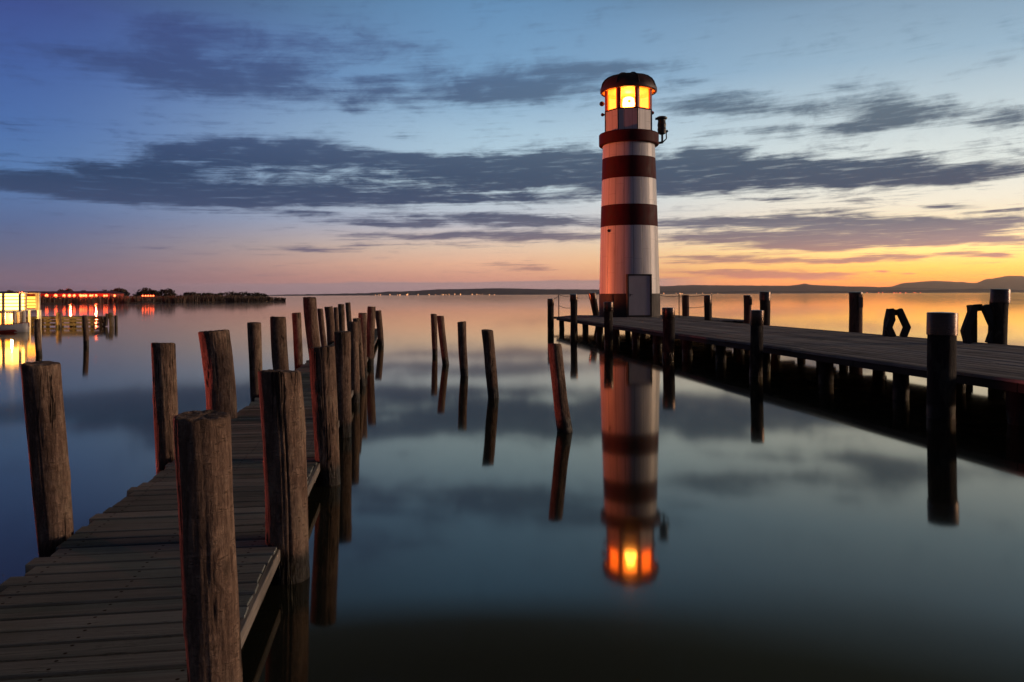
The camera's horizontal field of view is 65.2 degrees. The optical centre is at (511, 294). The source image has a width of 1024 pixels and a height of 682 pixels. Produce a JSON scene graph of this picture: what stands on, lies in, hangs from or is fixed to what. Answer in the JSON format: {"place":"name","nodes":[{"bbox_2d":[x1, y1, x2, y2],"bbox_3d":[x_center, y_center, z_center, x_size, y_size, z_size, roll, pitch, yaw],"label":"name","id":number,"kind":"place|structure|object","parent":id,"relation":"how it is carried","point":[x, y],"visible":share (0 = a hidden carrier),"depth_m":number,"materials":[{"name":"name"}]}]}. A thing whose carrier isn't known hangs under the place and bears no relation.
{"place":"outdoors","nodes":[
{"label":"outdoors","id":0,"kind":"place"},
{"bbox_2d":[40,301,277,303],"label":"shore","id":1,"kind":"structure","parent":0,"point":[162,302],"depth_m":218.14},
{"bbox_2d":[0,291,123,298],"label":"lakeside hall","id":2,"kind":"structure","parent":1,"relation":"on","point":[88,293],"depth_m":226.23,"materials":[{"name":"red paint"}]},
{"bbox_2d":[114,288,129,295],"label":"tree","id":3,"kind":"object","parent":1,"relation":"on","point":[124,291],"visible":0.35,"depth_m":245.59,"materials":[{"name":"green plant"}]},
{"bbox_2d":[132,287,151,296],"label":"tree","id":4,"kind":"object","parent":1,"relation":"on","point":[143,291],"visible":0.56,"depth_m":249.33,"materials":[{"name":"green plant"}]},
{"bbox_2d":[146,290,161,297],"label":"tree","id":5,"kind":"object","parent":1,"relation":"on","point":[155,293],"visible":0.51,"depth_m":251.82,"materials":[{"name":"green plant"}]},
{"bbox_2d":[27,294,285,303],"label":"reeds","id":6,"kind":"object","parent":1,"relation":"on","point":[107,299],"visible":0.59,"depth_m":219.98,"materials":[{"name":"black plant"}]},
{"bbox_2d":[159,288,175,296],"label":"tree","id":7,"kind":"object","parent":1,"relation":"on","point":[169,291],"visible":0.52,"depth_m":254.30,"materials":[{"name":"green plant"}]},
{"bbox_2d":[167,292,194,296],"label":"tree","id":8,"kind":"object","parent":1,"relation":"on","point":[173,294],"visible":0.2,"depth_m":255.82,"materials":[{"name":"green plant"}]},
{"bbox_2d":[183,292,200,296],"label":"tree","id":9,"kind":"object","parent":1,"relation":"on","point":[192,293],"visible":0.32,"depth_m":258.03,"materials":[{"name":"green plant"}]},
{"bbox_2d":[199,292,212,298],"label":"tree","id":10,"kind":"object","parent":1,"relation":"on","point":[205,294],"visible":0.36,"depth_m":261.38,"materials":[{"name":"green plant"}]},
{"bbox_2d":[224,291,250,296],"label":"tree","id":11,"kind":"object","parent":1,"relation":"on","point":[232,294],"visible":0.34,"depth_m":267.18,"materials":[{"name":"green plant"}]},
{"bbox_2d":[244,292,259,297],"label":"tree","id":12,"kind":"object","parent":1,"relation":"on","point":[252,294],"visible":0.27,"depth_m":269.85,"materials":[{"name":"green plant"}]},
{"bbox_2d":[0,292,1023,681],"bbox_3d":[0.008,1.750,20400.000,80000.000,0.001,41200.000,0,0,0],"label":"water","id":13,"kind":"structure","parent":0,"point":[700,514],"depth_m":6.83,"materials":[{"name":"blue liquid"}]},
{"bbox_2d":[0,322,29,332],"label":"rowing boat","id":14,"kind":"object","parent":13,"relation":"on","point":[15,327],"visible":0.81,"depth_m":39.28,"materials":[{"name":"white"}]},
{"bbox_2d":[0,292,41,327],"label":"building","id":15,"kind":"structure","parent":13,"relation":"on","point":[17,304],"depth_m":43.60,"materials":[{"name":"yellow"}]},
{"bbox_2d":[34,319,41,355],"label":"mooring post","id":16,"kind":"object","parent":13,"relation":"in","point":[37,335],"visible":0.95,"depth_m":23.53,"materials":[{"name":"brown wood"}]},
{"bbox_2d":[20,361,73,556],"bbox_3d":[-2.973,1.349,5.169,0.365,1.829,0.226,0,0,0],"label":"mooring post","id":17,"kind":"object","parent":13,"relation":"in","point":[45,424],"visible":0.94,"depth_m":5.08,"materials":[{"name":"brown wood"}]},
{"bbox_2d":[56,312,61,327],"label":"mooring post","id":18,"kind":"object","parent":13,"relation":"in","point":[58,319],"visible":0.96,"depth_m":44.70,"materials":[{"name":"brown wood"}]},
{"bbox_2d":[26,312,117,326],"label":"dock","id":19,"kind":"object","parent":13,"relation":"in","point":[102,320],"visible":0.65,"depth_m":46.62,"materials":[{"name":"brown wood"}]},
{"bbox_2d":[82,315,88,345],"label":"mooring post","id":20,"kind":"object","parent":13,"relation":"in","point":[85,330],"visible":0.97,"depth_m":28.34,"materials":[{"name":"brown wood"}]},
{"bbox_2d":[151,342,177,473],"bbox_3d":[-3.319,1.361,7.684,0.274,1.808,0.221,0,0,0],"label":"mooring post","id":21,"kind":"object","parent":13,"relation":"in","point":[165,391],"visible":0.75,"depth_m":7.59,"materials":[{"name":"brown wood"}]},
{"bbox_2d":[0,329,377,681],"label":"wooden jetty","id":22,"kind":"object","parent":13,"relation":"on","point":[98,598],"visible":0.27,"depth_m":4.19,"materials":[{"name":"brown wood"}]},
{"bbox_2d":[173,409,242,681],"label":"mooring post","id":23,"kind":"object","parent":13,"relation":"in","point":[208,559],"visible":1,"depth_m":2.95,"materials":[{"name":"brown wood"}]},
{"bbox_2d":[198,329,236,418],"bbox_3d":[-3.646,1.350,9.965,0.482,1.832,0.382,0,0,0],"label":"mooring post","id":24,"kind":"object","parent":13,"relation":"in","point":[218,365],"visible":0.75,"depth_m":9.82,"materials":[{"name":"brown wood"}]},
{"bbox_2d":[247,322,261,401],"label":"mooring post","id":25,"kind":"object","parent":13,"relation":"in","point":[254,345],"visible":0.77,"depth_m":12.47,"materials":[{"name":"brown wood"}]},
{"bbox_2d":[270,316,288,369],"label":"mooring post","id":26,"kind":"object","parent":13,"relation":"in","point":[278,333],"visible":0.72,"depth_m":15.15,"materials":[{"name":"brown wood"}]},
{"bbox_2d":[258,369,309,584],"bbox_3d":[-1.401,1.360,4.967,0.332,1.793,0.269,0,0,0],"label":"mooring post","id":27,"kind":"object","parent":13,"relation":"in","point":[282,412],"visible":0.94,"depth_m":4.86,"materials":[{"name":"brown wood"}]},
{"bbox_2d":[292,312,302,369],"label":"mooring post","id":28,"kind":"object","parent":13,"relation":"in","point":[297,339],"visible":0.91,"depth_m":17.84,"materials":[{"name":"brown wood"}]},
{"bbox_2d":[303,297,320,353],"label":"mooring post","id":29,"kind":"object","parent":13,"relation":"in","point":[311,320],"visible":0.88,"depth_m":21.33,"materials":[{"name":"brown wood"}]},
{"bbox_2d":[317,308,326,345],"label":"mooring post","id":30,"kind":"object","parent":13,"relation":"in","point":[321,327],"visible":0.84,"depth_m":24.26,"materials":[{"name":"brown wood"}]},
{"bbox_2d":[309,345,340,486],"bbox_3d":[-1.728,1.366,7.420,0.299,1.783,0.247,0,0,0],"label":"mooring post","id":31,"kind":"object","parent":13,"relation":"in","point":[322,365],"visible":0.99,"depth_m":7.32,"materials":[{"name":"brown wood"}]},
{"bbox_2d":[324,306,334,345],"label":"mooring post","id":32,"kind":"object","parent":13,"relation":"in","point":[330,321],"visible":0.77,"depth_m":26.85,"materials":[{"name":"brown wood"}]},
{"bbox_2d":[333,307,338,330],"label":"mooring post","id":33,"kind":"object","parent":13,"relation":"in","point":[336,319],"visible":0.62,"depth_m":29.50,"materials":[{"name":"brown wood"}]},
{"bbox_2d":[338,304,344,330],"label":"mooring post","id":34,"kind":"object","parent":13,"relation":"in","point":[341,312],"visible":0.72,"depth_m":32.25,"materials":[{"name":"brown wood"}]},
{"bbox_2d":[334,331,351,437],"bbox_3d":[-2.091,1.355,9.904,0.210,1.810,0.205,0,0,0],"label":"mooring post","id":35,"kind":"object","parent":13,"relation":"in","point":[342,342],"visible":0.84,"depth_m":9.82,"materials":[{"name":"brown wood"}]},
{"bbox_2d":[345,302,351,320],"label":"mooring post","id":36,"kind":"object","parent":13,"relation":"in","point":[348,310],"visible":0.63,"depth_m":37.57,"materials":[{"name":"brown wood"}]},
{"bbox_2d":[347,321,359,402],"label":"mooring post","id":37,"kind":"object","parent":13,"relation":"in","point":[352,327],"visible":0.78,"depth_m":12.96,"materials":[{"name":"brown wood"}]},
{"bbox_2d":[353,318,365,386],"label":"mooring post","id":38,"kind":"object","parent":13,"relation":"in","point":[361,370],"visible":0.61,"depth_m":15.36,"materials":[{"name":"brown wood"}]},
{"bbox_2d":[358,313,366,375],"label":"mooring post","id":39,"kind":"object","parent":13,"relation":"in","point":[362,317],"visible":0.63,"depth_m":17.30,"materials":[{"name":"brown wood"}]},
{"bbox_2d":[367,306,375,365],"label":"mooring post","id":40,"kind":"object","parent":13,"relation":"in","point":[371,310],"visible":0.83,"depth_m":19.79,"materials":[{"name":"brown wood"}]},
{"bbox_2d":[375,310,383,344],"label":"mooring post","id":41,"kind":"object","parent":13,"relation":"in","point":[378,318],"visible":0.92,"depth_m":27.92,"materials":[{"name":"brown wood"}]},
{"bbox_2d":[431,314,437,354],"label":"mooring post","id":42,"kind":"object","parent":13,"relation":"in","point":[434,333],"visible":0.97,"depth_m":23.34,"materials":[{"name":"brown wood"}]},
{"bbox_2d":[437,316,448,364],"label":"mooring post","id":43,"kind":"object","parent":13,"relation":"in","point":[442,338],"visible":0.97,"depth_m":20.08,"materials":[{"name":"brown wood"}]},
{"bbox_2d":[457,321,467,375],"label":"mooring post","id":44,"kind":"object","parent":13,"relation":"in","point":[462,351],"visible":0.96,"depth_m":17.19,"materials":[{"name":"brown wood"}]},
{"bbox_2d":[481,329,498,397],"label":"mooring post","id":45,"kind":"object","parent":13,"relation":"in","point":[490,362],"visible":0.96,"depth_m":13.53,"materials":[{"name":"brown wood"}]},
{"bbox_2d":[547,299,553,330],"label":"mooring post","id":46,"kind":"object","parent":13,"relation":"in","point":[550,303],"visible":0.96,"depth_m":37.87,"materials":[{"name":"wood"}]},
{"bbox_2d":[548,343,572,432],"bbox_3d":[0.647,1.431,10.205,0.375,1.632,0.207,0,0,0],"label":"mooring post","id":47,"kind":"object","parent":13,"relation":"in","point":[561,408],"visible":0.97,"depth_m":10.12,"materials":[{"name":"brown wood"}]},
{"bbox_2d":[570,294,577,336],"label":"mooring post","id":48,"kind":"object","parent":13,"relation":"in","point":[573,312],"visible":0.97,"depth_m":33.08,"materials":[{"name":"wood"}]},
{"bbox_2d":[588,292,598,326],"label":"mooring post","id":49,"kind":"object","parent":13,"relation":"in","point":[593,302],"visible":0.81,"depth_m":42.14,"materials":[{"name":"wood"}]},
{"bbox_2d":[603,302,612,344],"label":"mooring post","id":50,"kind":"object","parent":13,"relation":"in","point":[608,323],"visible":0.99,"depth_m":27.37,"materials":[{"name":"wood"}]},
{"bbox_2d":[662,307,674,358],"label":"mooring post","id":51,"kind":"object","parent":13,"relation":"in","point":[668,315],"visible":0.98,"depth_m":21.56,"materials":[{"name":"wood"}]},
{"bbox_2d":[682,295,688,315],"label":"mooring post","id":52,"kind":"object","parent":13,"relation":"in","point":[685,304],"visible":0.57,"depth_m":40.35,"materials":[{"name":"brown wood"}]},
{"bbox_2d":[704,295,710,320],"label":"mooring post","id":53,"kind":"object","parent":13,"relation":"in","point":[707,307],"visible":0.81,"depth_m":34.02,"materials":[{"name":"wood"}]},
{"bbox_2d":[743,295,751,323],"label":"mooring post","id":54,"kind":"object","parent":13,"relation":"in","point":[747,303],"visible":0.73,"depth_m":30.45,"materials":[{"name":"wood"}]},
{"bbox_2d":[749,310,763,376],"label":"mooring post","id":55,"kind":"object","parent":13,"relation":"in","point":[756,342],"visible":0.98,"depth_m":16.78,"materials":[{"name":"wood"}]},
{"bbox_2d":[759,291,770,324],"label":"mooring post","id":56,"kind":"object","parent":13,"relation":"in","point":[764,297],"visible":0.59,"depth_m":28.98,"materials":[{"name":"wood"}]},
{"bbox_2d":[554,315,1023,425],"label":"wooden pier","id":57,"kind":"structure","parent":13,"relation":"in","point":[986,365],"depth_m":16.62,"materials":[{"name":"brown wood"}]},
{"bbox_2d":[554,294,566,316],"bbox_3d":[2.404,0.551,39.500,0.951,1.135,0.044,0,0,0],"label":"wire railing","id":58,"kind":"object","parent":57,"relation":"on","point":[558,303],"visible":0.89,"depth_m":39.48,"materials":[{"name":"black metal"}]},
{"bbox_2d":[599,72,667,316],"bbox_3d":[5.948,-5.052,40.479,3.152,12.310,3.084,0,0,38],"label":"lighthouse","id":59,"kind":"object","parent":57,"relation":"on","point":[629,285],"visible":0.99,"depth_m":39.32,"materials":[{"name":"white metal"}]},
{"bbox_2d":[626,274,651,316],"bbox_3d":[6.167,0.050,39.198,1.240,2.096,0.622,0,0,-10],"label":"door","id":60,"kind":"structure","parent":59,"relation":"in","point":[638,286],"depth_m":38.95,"materials":[{"name":"grey paint"}]},
{"bbox_2d":[660,294,711,317],"bbox_3d":[8.302,0.538,38.200,2.485,1.109,0.044,0,0,0],"label":"wire railing","id":61,"kind":"object","parent":57,"relation":"on","point":[690,307],"visible":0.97,"depth_m":38.19,"materials":[{"name":"black metal"}]},
{"bbox_2d":[882,308,910,336],"bbox_3d":[9.900,0.732,20.671,0.636,0.761,0.410,0,0,0],"label":"timber frame","id":62,"kind":"object","parent":57,"relation":"on","point":[889,321],"visible":0.88,"depth_m":20.47,"materials":[{"name":"black wood"}]},
{"bbox_2d":[960,304,992,343],"bbox_3d":[10.397,0.658,17.928,0.809,0.892,0.450,0,0,0],"label":"timber frame","id":63,"kind":"object","parent":57,"relation":"on","point":[968,330],"visible":0.93,"depth_m":17.71,"materials":[{"name":"black wood"}]},
{"bbox_2d":[848,292,862,332],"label":"mooring post","id":64,"kind":"object","parent":13,"relation":"in","point":[856,312],"visible":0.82,"depth_m":23.22,"materials":[{"name":"wood"}]},
{"bbox_2d":[926,312,957,419],"bbox_3d":[6.018,1.232,11.200,0.418,1.982,0.394,0,0,0],"label":"mooring post","id":65,"kind":"object","parent":13,"relation":"in","point":[942,331],"visible":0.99,"depth_m":11.05,"materials":[{"name":"wood"}]},
{"bbox_2d":[988,289,1010,344],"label":"mooring post","id":66,"kind":"object","parent":13,"relation":"in","point":[999,300],"visible":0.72,"depth_m":17.63,"materials":[{"name":"wood"}]},
{"bbox_2d":[0,0,1023,295],"label":"sky","id":67,"kind":"structure","parent":0,"point":[269,147],"materials":[{"name":"blue"}]},
{"bbox_2d":[245,288,1023,295],"bbox_3d":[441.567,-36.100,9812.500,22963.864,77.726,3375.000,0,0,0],"label":"hills","id":68,"kind":"structure","parent":0,"point":[500,291],"depth_m":8556.95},
{"bbox_2d":[598,283,949,291],"bbox_3d":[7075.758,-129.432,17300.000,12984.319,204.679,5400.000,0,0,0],"label":"hills","id":69,"kind":"structure","parent":0,"point":[730,288],"depth_m":15491.27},
{"bbox_2d":[892,276,1023,289],"bbox_3d":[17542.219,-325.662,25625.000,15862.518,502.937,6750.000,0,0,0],"label":"mountains","id":70,"kind":"structure","parent":0,"point":[1011,282],"depth_m":23324.76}
]}

